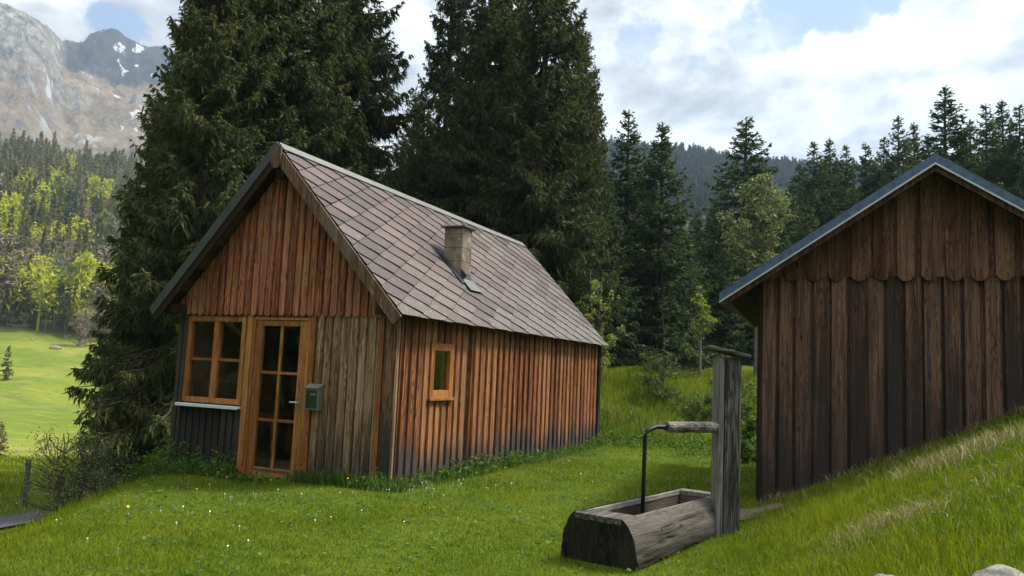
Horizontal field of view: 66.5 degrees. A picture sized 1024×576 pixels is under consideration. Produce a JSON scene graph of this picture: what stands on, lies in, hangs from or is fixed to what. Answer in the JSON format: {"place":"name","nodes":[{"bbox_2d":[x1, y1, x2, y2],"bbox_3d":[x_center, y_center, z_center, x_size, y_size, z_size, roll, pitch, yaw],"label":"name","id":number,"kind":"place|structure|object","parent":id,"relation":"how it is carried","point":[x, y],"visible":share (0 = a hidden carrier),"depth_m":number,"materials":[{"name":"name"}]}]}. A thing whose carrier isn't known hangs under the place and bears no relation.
{"place":"outdoors","nodes":[
{"label":"outdoors","id":0,"kind":"place"},
{"bbox_2d":[0,508,53,527],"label":"track","id":1,"kind":"structure","parent":0,"point":[9,520],"depth_m":15.22,"materials":[{"name":"gravel"}]},
{"bbox_2d":[0,2,403,173],"bbox_3d":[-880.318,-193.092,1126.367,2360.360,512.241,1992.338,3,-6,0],"label":"mountain","id":2,"kind":"structure","parent":0,"point":[92,88],"depth_m":1065.27,"materials":[{"name":"stone"}]},
{"bbox_2d":[0,155,1023,575],"bbox_3d":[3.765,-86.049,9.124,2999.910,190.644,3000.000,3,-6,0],"label":"ground","id":3,"kind":"structure","parent":0,"point":[34,399],"depth_m":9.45,"materials":[{"name":"plant"}]},
{"bbox_2d":[0,345,14,379],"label":"spruce tree","id":4,"kind":"object","parent":3,"relation":"on","point":[6,363],"visible":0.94,"depth_m":112.09,"materials":[{"name":"green plant"}]},
{"bbox_2d":[0,231,16,326],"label":"spruce tree","id":5,"kind":"object","parent":3,"relation":"on","point":[6,316],"visible":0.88,"depth_m":177.34,"materials":[{"name":"plant"}]},
{"bbox_2d":[4,206,15,252],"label":"spruce tree","id":6,"kind":"object","parent":3,"relation":"on","point":[11,219],"visible":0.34,"depth_m":224.58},
{"bbox_2d":[1,190,25,240],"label":"leafy tree","id":7,"kind":"object","parent":3,"relation":"on","point":[8,210],"visible":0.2,"depth_m":237.99,"materials":[{"name":"green plant"}]},
{"bbox_2d":[7,249,24,317],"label":"spruce tree","id":8,"kind":"object","parent":3,"relation":"on","point":[13,306],"visible":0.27,"depth_m":188.08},
{"bbox_2d":[13,204,26,255],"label":"spruce tree","id":9,"kind":"object","parent":3,"relation":"on","point":[23,216],"visible":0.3,"depth_m":222.85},
{"bbox_2d":[15,217,30,301],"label":"spruce tree","id":10,"kind":"object","parent":3,"relation":"on","point":[24,237],"visible":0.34,"depth_m":201.57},
{"bbox_2d":[14,253,33,324],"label":"spruce tree","id":11,"kind":"object","parent":3,"relation":"on","point":[23,319],"visible":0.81,"depth_m":182.48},
{"bbox_2d":[21,459,31,507],"bbox_3d":[-10.692,4.445,17.179,0.127,1.339,0.122,3,-6,0],"label":"fence post","id":12,"kind":"object","parent":3,"relation":"on","point":[24,493],"visible":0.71,"depth_m":17.16,"materials":[{"name":"grey wood"}]},
{"bbox_2d":[27,266,43,328],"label":"spruce tree","id":13,"kind":"object","parent":3,"relation":"on","point":[33,321],"visible":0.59,"depth_m":177.70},
{"bbox_2d":[31,203,43,248],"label":"spruce tree","id":14,"kind":"object","parent":3,"relation":"on","point":[38,214],"visible":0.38,"depth_m":237.28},
{"bbox_2d":[37,226,47,275],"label":"spruce tree","id":15,"kind":"object","parent":3,"relation":"on","point":[43,241],"visible":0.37,"depth_m":206.88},
{"bbox_2d":[42,211,52,248],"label":"spruce tree","id":16,"kind":"object","parent":3,"relation":"on","point":[48,225],"visible":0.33,"depth_m":228.16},
{"bbox_2d":[47,193,56,232],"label":"spruce tree","id":17,"kind":"object","parent":3,"relation":"on","point":[53,206],"visible":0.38,"depth_m":243.96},
{"bbox_2d":[48,215,61,263],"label":"spruce tree","id":18,"kind":"object","parent":3,"relation":"on","point":[57,232],"visible":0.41,"depth_m":216.96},
{"bbox_2d":[51,236,66,310],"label":"spruce tree","id":19,"kind":"object","parent":3,"relation":"on","point":[62,243],"visible":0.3,"depth_m":199.25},
{"bbox_2d":[0,166,123,312],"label":"leafless wood","id":20,"kind":"object","parent":3,"relation":"on","point":[12,274],"visible":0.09,"depth_m":191.01,"materials":[{"name":"plant"}]},
{"bbox_2d":[51,275,76,331],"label":"bare tree","id":21,"kind":"object","parent":3,"relation":"on","point":[66,323],"visible":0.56,"depth_m":179.17,"materials":[{"name":"grey plant"}]},
{"bbox_2d":[61,220,72,264],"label":"spruce tree","id":22,"kind":"object","parent":3,"relation":"on","point":[68,228],"visible":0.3,"depth_m":227.06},
{"bbox_2d":[0,424,135,519],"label":"leafy shrub","id":23,"kind":"object","parent":3,"relation":"on","point":[60,484],"visible":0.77,"depth_m":10.90,"materials":[{"name":"green plant"}]},
{"bbox_2d":[62,176,78,233],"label":"leafy tree","id":24,"kind":"object","parent":3,"relation":"on","point":[69,192],"visible":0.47,"depth_m":268.36,"materials":[{"name":"green plant"}]},
{"bbox_2d":[0,151,143,332],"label":"broadleaf wood","id":25,"kind":"object","parent":3,"relation":"on","point":[36,293],"visible":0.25,"depth_m":182.49,"materials":[{"name":"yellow plant"}]},
{"bbox_2d":[0,454,143,539],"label":"grass","id":26,"kind":"structure","parent":3,"relation":"on","point":[12,485],"depth_m":20.27,"materials":[{"name":"plant"}]},
{"bbox_2d":[0,174,143,331],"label":"broadleaf wood","id":27,"kind":"object","parent":3,"relation":"on","point":[59,257],"visible":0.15,"depth_m":187.89,"materials":[{"name":"green plant"}]},
{"bbox_2d":[66,187,78,235],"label":"spruce tree","id":28,"kind":"object","parent":3,"relation":"on","point":[75,202],"visible":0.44,"depth_m":266.07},
{"bbox_2d":[0,128,150,249],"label":"forest","id":29,"kind":"object","parent":3,"relation":"on","point":[44,155],"visible":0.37,"depth_m":373.18,"materials":[{"name":"green plant"}]},
{"bbox_2d":[70,227,82,275],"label":"spruce tree","id":30,"kind":"object","parent":3,"relation":"on","point":[79,243],"visible":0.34,"depth_m":212.14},
{"bbox_2d":[63,307,95,346],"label":"bare tree","id":31,"kind":"object","parent":3,"relation":"on","point":[84,321],"visible":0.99,"depth_m":164.85,"materials":[{"name":"grey plant"}]},
{"bbox_2d":[53,249,111,329],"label":"leafy tree","id":32,"kind":"object","parent":3,"relation":"on","point":[88,265],"visible":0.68,"depth_m":179.20,"materials":[{"name":"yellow plant"}]},
{"bbox_2d":[42,437,129,503],"bbox_3d":[-6.299,2.834,11.726,1.341,1.163,1.130,-2,-8,38],"label":"leafy shrub","id":33,"kind":"object","parent":3,"relation":"on","point":[96,468],"visible":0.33,"depth_m":11.68,"materials":[{"name":"green plant"}]},
{"bbox_2d":[80,283,110,334],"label":"bare tree","id":34,"kind":"object","parent":3,"relation":"on","point":[97,289],"visible":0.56,"depth_m":177.41,"materials":[{"name":"grey plant"}]},
{"bbox_2d":[72,262,119,330],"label":"leafy tree","id":35,"kind":"object","parent":3,"relation":"on","point":[111,295],"visible":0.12,"depth_m":182.40,"materials":[{"name":"green plant"}]},
{"bbox_2d":[80,172,113,218],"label":"leafy tree","id":36,"kind":"object","parent":3,"relation":"on","point":[96,186],"visible":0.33,"depth_m":293.64,"materials":[{"name":"green plant"}]},
{"bbox_2d":[94,221,105,266],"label":"spruce tree","id":37,"kind":"object","parent":3,"relation":"on","point":[100,236],"visible":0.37,"depth_m":220.27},
{"bbox_2d":[90,209,119,256],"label":"leafy tree","id":38,"kind":"object","parent":3,"relation":"on","point":[104,216],"visible":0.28,"depth_m":252.40,"materials":[{"name":"green plant"}]},
{"bbox_2d":[79,94,180,479],"bbox_3d":[-10.656,-0.548,24.094,4.115,14.521,4.789,8,-8,-40],"label":"spruce tree","id":39,"kind":"object","parent":3,"relation":"on","point":[114,290],"depth_m":23.47,"materials":[{"name":"green plant"}]},
{"bbox_2d":[66,0,225,480],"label":"spruce tree","id":40,"kind":"object","parent":3,"relation":"on","point":[95,350],"visible":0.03,"depth_m":20.59,"materials":[{"name":"green plant"}]},
{"bbox_2d":[66,0,268,492],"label":"spruce tree","id":41,"kind":"object","parent":3,"relation":"on","point":[172,223],"visible":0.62,"depth_m":16.72,"materials":[{"name":"green plant"}]},
{"bbox_2d":[61,0,319,481],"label":"spruce tree","id":42,"kind":"object","parent":3,"relation":"on","point":[262,71],"visible":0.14,"depth_m":18.81,"materials":[{"name":"green plant"}]},
{"bbox_2d":[207,0,368,197],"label":"spruce tree","id":43,"kind":"object","parent":3,"relation":"on","point":[323,138],"visible":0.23,"depth_m":20.12,"materials":[{"name":"green plant"}]},
{"bbox_2d":[289,0,421,197],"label":"spruce tree","id":44,"kind":"object","parent":3,"relation":"on","point":[376,122],"visible":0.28,"depth_m":22.94,"materials":[{"name":"green plant"}]},
{"bbox_2d":[119,433,605,490],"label":"weeds","id":45,"kind":"object","parent":3,"relation":"on","point":[513,457],"visible":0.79,"depth_m":11.16,"materials":[{"name":"green plant"}]},
{"bbox_2d":[118,437,606,492],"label":"long grass","id":46,"kind":"structure","parent":3,"relation":"on","point":[396,487],"depth_m":10.68,"materials":[{"name":"green plant"}]},
{"bbox_2d":[0,438,755,532],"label":"grass","id":47,"kind":"structure","parent":3,"relation":"on","point":[640,451],"depth_m":15.79,"materials":[{"name":"plant"}]},
{"bbox_2d":[149,141,608,486],"bbox_3d":[-1.643,0.853,14.772,4.472,4.918,8.810,0,-7,25],"label":"wooden cabin","id":48,"kind":"object","parent":3,"relation":"on","point":[411,334],"visible":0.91,"depth_m":11.50,"materials":[{"name":"brown wood"}]},
{"bbox_2d":[175,316,247,409],"bbox_3d":[-4.421,1.091,11.569,1.215,1.339,0.180,0,-7,25],"label":"window","id":49,"kind":"structure","parent":48,"relation":"in","point":[216,359],"depth_m":11.57,"materials":[{"name":"brown wood"}]},
{"bbox_2d":[245,320,307,477],"bbox_3d":[-3.320,1.558,11.002,0.935,2.209,0.128,0,-7,25],"label":"door","id":50,"kind":"structure","parent":48,"relation":"in","point":[254,418],"depth_m":11.04,"materials":[{"name":"brown wood"}]},
{"bbox_2d":[259,410,294,464],"bbox_3d":[-3.779,2.436,12.855,0.800,0.760,1.300,0,-7,25],"label":"table","id":51,"kind":"object","parent":48,"relation":"in","point":[289,414],"visible":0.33,"depth_m":12.81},
{"bbox_2d":[304,383,323,409],"bbox_3d":[-2.705,1.482,10.652,0.245,0.355,0.116,0,-7,25],"label":"letter box","id":52,"kind":"object","parent":48,"relation":"attached to","point":[313,396],"visible":1,"depth_m":10.61,"materials":[{"name":"green metal"}]},
{"bbox_2d":[427,342,454,400],"bbox_3d":[-1.040,1.215,11.320,0.130,0.820,0.705,0,-7,25],"label":"window","id":53,"kind":"structure","parent":48,"relation":"in","point":[445,394],"depth_m":11.33,"materials":[{"name":"brown wood"}]},
{"bbox_2d":[387,86,425,175],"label":"spruce tree","id":54,"kind":"object","parent":3,"relation":"on","point":[401,142],"visible":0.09,"depth_m":36.74,"materials":[{"name":"green plant"}]},
{"bbox_2d":[401,81,435,196],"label":"spruce tree","id":55,"kind":"object","parent":3,"relation":"on","point":[422,117],"visible":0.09,"depth_m":27.60,"materials":[{"name":"green plant"}]},
{"bbox_2d":[401,0,477,209],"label":"spruce tree","id":56,"kind":"object","parent":3,"relation":"on","point":[440,25],"visible":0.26,"depth_m":24.56,"materials":[{"name":"green plant"}]},
{"bbox_2d":[408,0,543,252],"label":"spruce tree","id":57,"kind":"object","parent":3,"relation":"on","point":[492,21],"visible":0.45,"depth_m":23.13,"materials":[{"name":"green plant"}]},
{"bbox_2d":[455,0,548,264],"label":"spruce tree","id":58,"kind":"object","parent":3,"relation":"on","point":[518,10],"depth_m":26.72,"materials":[{"name":"green plant"}]},
{"bbox_2d":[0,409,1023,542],"bbox_3d":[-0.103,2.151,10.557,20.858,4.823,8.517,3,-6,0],"label":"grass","id":59,"kind":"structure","parent":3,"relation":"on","point":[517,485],"depth_m":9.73,"materials":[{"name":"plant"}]},
{"bbox_2d":[6,411,1023,575],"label":"clover","id":60,"kind":"object","parent":3,"relation":"on","point":[305,554],"visible":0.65,"depth_m":7.63,"materials":[{"name":"green plant"}]},
{"bbox_2d":[464,0,622,365],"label":"spruce tree","id":61,"kind":"object","parent":3,"relation":"on","point":[534,203],"visible":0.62,"depth_m":21.61,"materials":[{"name":"green plant"}]},
{"bbox_2d":[542,11,627,362],"bbox_3d":[1.906,-2.775,24.423,3.896,12.218,3.700,7,-7,-34],"label":"spruce tree","id":62,"kind":"object","parent":3,"relation":"on","point":[587,184],"visible":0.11,"depth_m":24.19,"materials":[{"name":"green plant"}]},
{"bbox_2d":[568,31,626,343],"bbox_3d":[2.530,-3.065,27.505,3.397,12.487,3.525,-3,-9,45],"label":"spruce tree","id":63,"kind":"object","parent":3,"relation":"on","point":[602,207],"visible":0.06,"depth_m":27.28,"materials":[{"name":"green plant"}]},
{"bbox_2d":[579,272,625,371],"bbox_3d":[2.296,1.172,20.154,1.265,3.270,1.325,3,-6,0],"label":"leafy shrub","id":64,"kind":"object","parent":3,"relation":"on","point":[607,309],"visible":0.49,"depth_m":20.11,"materials":[{"name":"green plant"}]},
{"bbox_2d":[591,185,653,367],"bbox_3d":[3.243,-0.247,27.221,3.659,6.850,3.568,3,-6,-6],"label":"spruce tree","id":65,"kind":"object","parent":3,"relation":"on","point":[622,292],"visible":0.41,"depth_m":26.72,"materials":[{"name":"green plant"}]},
{"bbox_2d":[612,241,647,364],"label":"spruce tree","id":66,"kind":"object","parent":3,"relation":"on","point":[625,346],"visible":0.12,"depth_m":29.81,"materials":[{"name":"green plant"}]},
{"bbox_2d":[561,488,716,571],"bbox_3d":[1.348,2.242,7.310,0.739,0.472,2.160,-2,-8,37],"label":"log trough","id":67,"kind":"object","parent":3,"relation":"on","point":[625,534],"visible":0.9,"depth_m":6.64,"materials":[{"name":"grey wood"}]},
{"bbox_2d":[601,109,686,348],"bbox_3d":[4.512,-1.986,31.425,5.096,10.763,5.226,1,-6,13],"label":"spruce tree","id":68,"kind":"object","parent":3,"relation":"on","point":[626,172],"visible":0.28,"depth_m":31.34,"materials":[{"name":"green plant"}]},
{"bbox_2d":[633,348,684,400],"bbox_3d":[3.873,2.320,20.333,1.331,1.508,1.455,1,-6,14],"label":"leafy shrub","id":69,"kind":"object","parent":3,"relation":"on","point":[653,362],"visible":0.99,"depth_m":20.30,"materials":[{"name":"green plant"}]},
{"bbox_2d":[646,287,689,382],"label":"spruce sapling","id":70,"kind":"object","parent":3,"relation":"on","point":[661,334],"visible":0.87,"depth_m":21.18,"materials":[{"name":"green plant"}]},
{"bbox_2d":[585,423,754,455],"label":"weeds","id":71,"kind":"object","parent":3,"relation":"on","point":[700,444],"visible":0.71,"depth_m":17.25,"materials":[{"name":"green plant"}]},
{"bbox_2d":[606,121,736,370],"bbox_3d":[5.529,-1.350,29.299,5.992,10.238,5.837,4,-6,-18],"label":"spruce tree","id":72,"kind":"object","parent":3,"relation":"on","point":[669,275],"visible":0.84,"depth_m":28.81,"materials":[{"name":"green plant"}]},
{"bbox_2d":[599,365,756,445],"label":"long grass","id":73,"kind":"structure","parent":3,"relation":"on","point":[685,379],"depth_m":20.18,"materials":[{"name":"plant"}]},
{"bbox_2d":[650,285,705,369],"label":"spruce tree","id":74,"kind":"object","parent":3,"relation":"on","point":[690,310],"visible":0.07,"depth_m":30.82,"materials":[{"name":"green plant"}]},
{"bbox_2d":[632,345,750,537],"bbox_3d":[1.677,1.637,7.576,1.399,2.188,0.436,5,-6,-19],"label":"fountain post","id":75,"kind":"object","parent":3,"relation":"on","point":[723,427],"visible":0.81,"depth_m":7.64,"materials":[{"name":"grey wood"}]},
{"bbox_2d":[671,390,711,420],"bbox_3d":[4.694,3.113,20.258,1.262,0.998,1.105,3,-6,0],"label":"leafy shrub","id":76,"kind":"object","parent":3,"relation":"on","point":[698,405],"visible":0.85,"depth_m":20.12,"materials":[{"name":"green plant"}]},
{"bbox_2d":[675,231,712,350],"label":"spruce tree","id":77,"kind":"object","parent":3,"relation":"on","point":[695,263],"visible":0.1,"depth_m":34.02,"materials":[{"name":"green plant"}]},
{"bbox_2d":[676,209,713,304],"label":"spruce tree","id":78,"kind":"object","parent":3,"relation":"on","point":[696,225],"visible":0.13,"depth_m":48.62,"materials":[{"name":"green plant"}]},
{"bbox_2d":[683,285,717,378],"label":"young tree","id":79,"kind":"object","parent":3,"relation":"on","point":[698,337],"visible":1,"depth_m":22.96,"materials":[{"name":"green plant"}]},
{"bbox_2d":[690,200,739,344],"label":"spruce tree","id":80,"kind":"object","parent":3,"relation":"on","point":[702,255],"visible":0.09,"depth_m":41.44,"materials":[{"name":"green plant"}]},
{"bbox_2d":[688,240,753,365],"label":"spruce tree","id":81,"kind":"object","parent":3,"relation":"on","point":[735,337],"visible":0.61,"depth_m":32.84,"materials":[{"name":"green plant"}]},
{"bbox_2d":[706,371,756,421],"bbox_3d":[5.971,2.948,20.452,1.621,1.823,1.998,-1,-7,27],"label":"leafy shrub","id":82,"kind":"object","parent":3,"relation":"on","point":[745,412],"visible":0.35,"depth_m":20.53,"materials":[{"name":"green plant"}]},
{"bbox_2d":[686,116,804,363],"bbox_3d":[11.467,-2.058,38.536,9.743,13.317,9.489,4,-6,-16],"label":"spruce tree","id":83,"kind":"object","parent":3,"relation":"on","point":[733,172],"visible":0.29,"depth_m":38.55,"materials":[{"name":"green plant"}]},
{"bbox_2d":[740,412,755,463],"bbox_3d":[4.476,2.989,15.020,0.746,1.174,1.155,0,-7,24],"label":"leafy shrub","id":84,"kind":"object","parent":3,"relation":"on","point":[746,457],"visible":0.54,"depth_m":15.10,"materials":[{"name":"green plant"}]},
{"bbox_2d":[715,172,798,376],"bbox_3d":[7.624,-0.438,25.159,2.651,6.982,2.982,6,-7,-28],"label":"leafy tree","id":85,"kind":"object","parent":3,"relation":"on","point":[760,217],"visible":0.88,"depth_m":25.01,"materials":[{"name":"green plant"}]},
{"bbox_2d":[728,214,785,350],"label":"spruce tree","id":86,"kind":"object","parent":3,"relation":"on","point":[743,320],"visible":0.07,"depth_m":36.16,"materials":[{"name":"green plant"}]},
{"bbox_2d":[546,135,1023,294],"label":"forest","id":87,"kind":"object","parent":3,"relation":"on","point":[693,159],"visible":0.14,"depth_m":475.37,"materials":[{"name":"plant"}]},
{"bbox_2d":[753,204,820,330],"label":"spruce tree","id":88,"kind":"object","parent":3,"relation":"on","point":[808,219],"visible":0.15,"depth_m":34.37,"materials":[{"name":"green plant"}]},
{"bbox_2d":[776,186,806,251],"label":"spruce tree","id":89,"kind":"object","parent":3,"relation":"on","point":[797,213],"visible":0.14,"depth_m":42.51,"materials":[{"name":"green plant"}]},
{"bbox_2d":[775,163,815,247],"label":"spruce tree","id":90,"kind":"object","parent":3,"relation":"on","point":[799,182],"visible":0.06,"depth_m":53.01,"materials":[{"name":"green plant"}]},
{"bbox_2d":[600,393,1023,568],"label":"dry grass","id":91,"kind":"structure","parent":3,"relation":"on","point":[985,442],"depth_m":6.80,"materials":[{"name":"plant"}]},
{"bbox_2d":[785,141,840,242],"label":"spruce tree","id":92,"kind":"object","parent":3,"relation":"on","point":[812,200],"visible":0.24,"depth_m":44.63,"materials":[{"name":"green plant"}]},
{"bbox_2d":[801,138,848,226],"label":"spruce tree","id":93,"kind":"object","parent":3,"relation":"on","point":[828,158],"visible":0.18,"depth_m":45.75,"materials":[{"name":"green plant"}]},
{"bbox_2d":[832,145,863,213],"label":"spruce tree","id":94,"kind":"object","parent":3,"relation":"on","point":[846,184],"visible":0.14,"depth_m":45.88,"materials":[{"name":"green plant"}]},
{"bbox_2d":[837,187,858,215],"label":"spruce tree","id":95,"kind":"object","parent":3,"relation":"on","point":[852,202],"visible":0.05,"depth_m":37.65,"materials":[{"name":"green plant"}]},
{"bbox_2d":[844,142,881,210],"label":"spruce tree","id":96,"kind":"object","parent":3,"relation":"on","point":[864,187],"visible":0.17,"depth_m":43.76,"materials":[{"name":"green plant"}]},
{"bbox_2d":[709,408,1023,575],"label":"long grass","id":97,"kind":"structure","parent":3,"relation":"on","point":[901,523],"depth_m":5.50,"materials":[{"name":"plant"}]},
{"bbox_2d":[719,154,1023,501],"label":"wooden shed","id":98,"kind":"structure","parent":3,"relation":"on","point":[887,318],"depth_m":9.19,"materials":[{"name":"wood"}]},
{"bbox_2d":[867,136,895,192],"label":"spruce tree","id":99,"kind":"object","parent":3,"relation":"on","point":[884,159],"visible":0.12,"depth_m":43.05,"materials":[{"name":"green plant"}]},
{"bbox_2d":[878,116,914,186],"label":"spruce tree","id":100,"kind":"object","parent":3,"relation":"on","point":[898,157],"visible":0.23,"depth_m":41.01,"materials":[{"name":"green plant"}]},
{"bbox_2d":[899,121,922,165],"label":"spruce tree","id":101,"kind":"object","parent":3,"relation":"on","point":[913,140],"visible":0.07,"depth_m":41.97,"materials":[{"name":"green plant"}]},
{"bbox_2d":[903,85,1003,186],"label":"spruce tree","id":102,"kind":"object","parent":3,"relation":"on","point":[957,138],"visible":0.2,"depth_m":33.69,"materials":[{"name":"green plant"}]},
{"bbox_2d":[955,119,981,168],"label":"spruce tree","id":103,"kind":"object","parent":3,"relation":"on","point":[970,122],"visible":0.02,"depth_m":36.91,"materials":[{"name":"green plant"}]},
{"bbox_2d":[963,104,1015,193],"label":"spruce tree","id":104,"kind":"object","parent":3,"relation":"on","point":[990,162],"visible":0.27,"depth_m":34.69,"materials":[{"name":"green plant"}]},
{"bbox_2d":[973,564,1023,575],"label":"rock","id":105,"kind":"object","parent":3,"relation":"on","point":[999,570],"visible":0.98,"depth_m":3.32,"materials":[{"name":"stone"}]},
{"bbox_2d":[980,99,1022,186],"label":"spruce tree","id":106,"kind":"object","parent":3,"relation":"on","point":[1001,120],"visible":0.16,"depth_m":35.96,"materials":[{"name":"green plant"}]},
{"bbox_2d":[995,104,1023,199],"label":"spruce tree","id":107,"kind":"object","parent":3,"relation":"on","point":[1018,166],"visible":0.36,"depth_m":33.92,"materials":[{"name":"green plant"}]},
{"bbox_2d":[0,0,1023,164],"label":"sky","id":108,"kind":"structure","parent":0,"point":[805,71],"materials":[{"name":"white"}]},
{"bbox_2d":[740,502,784,519],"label":"path","id":109,"kind":"structure","parent":0,"point":[743,512],"depth_m":8.72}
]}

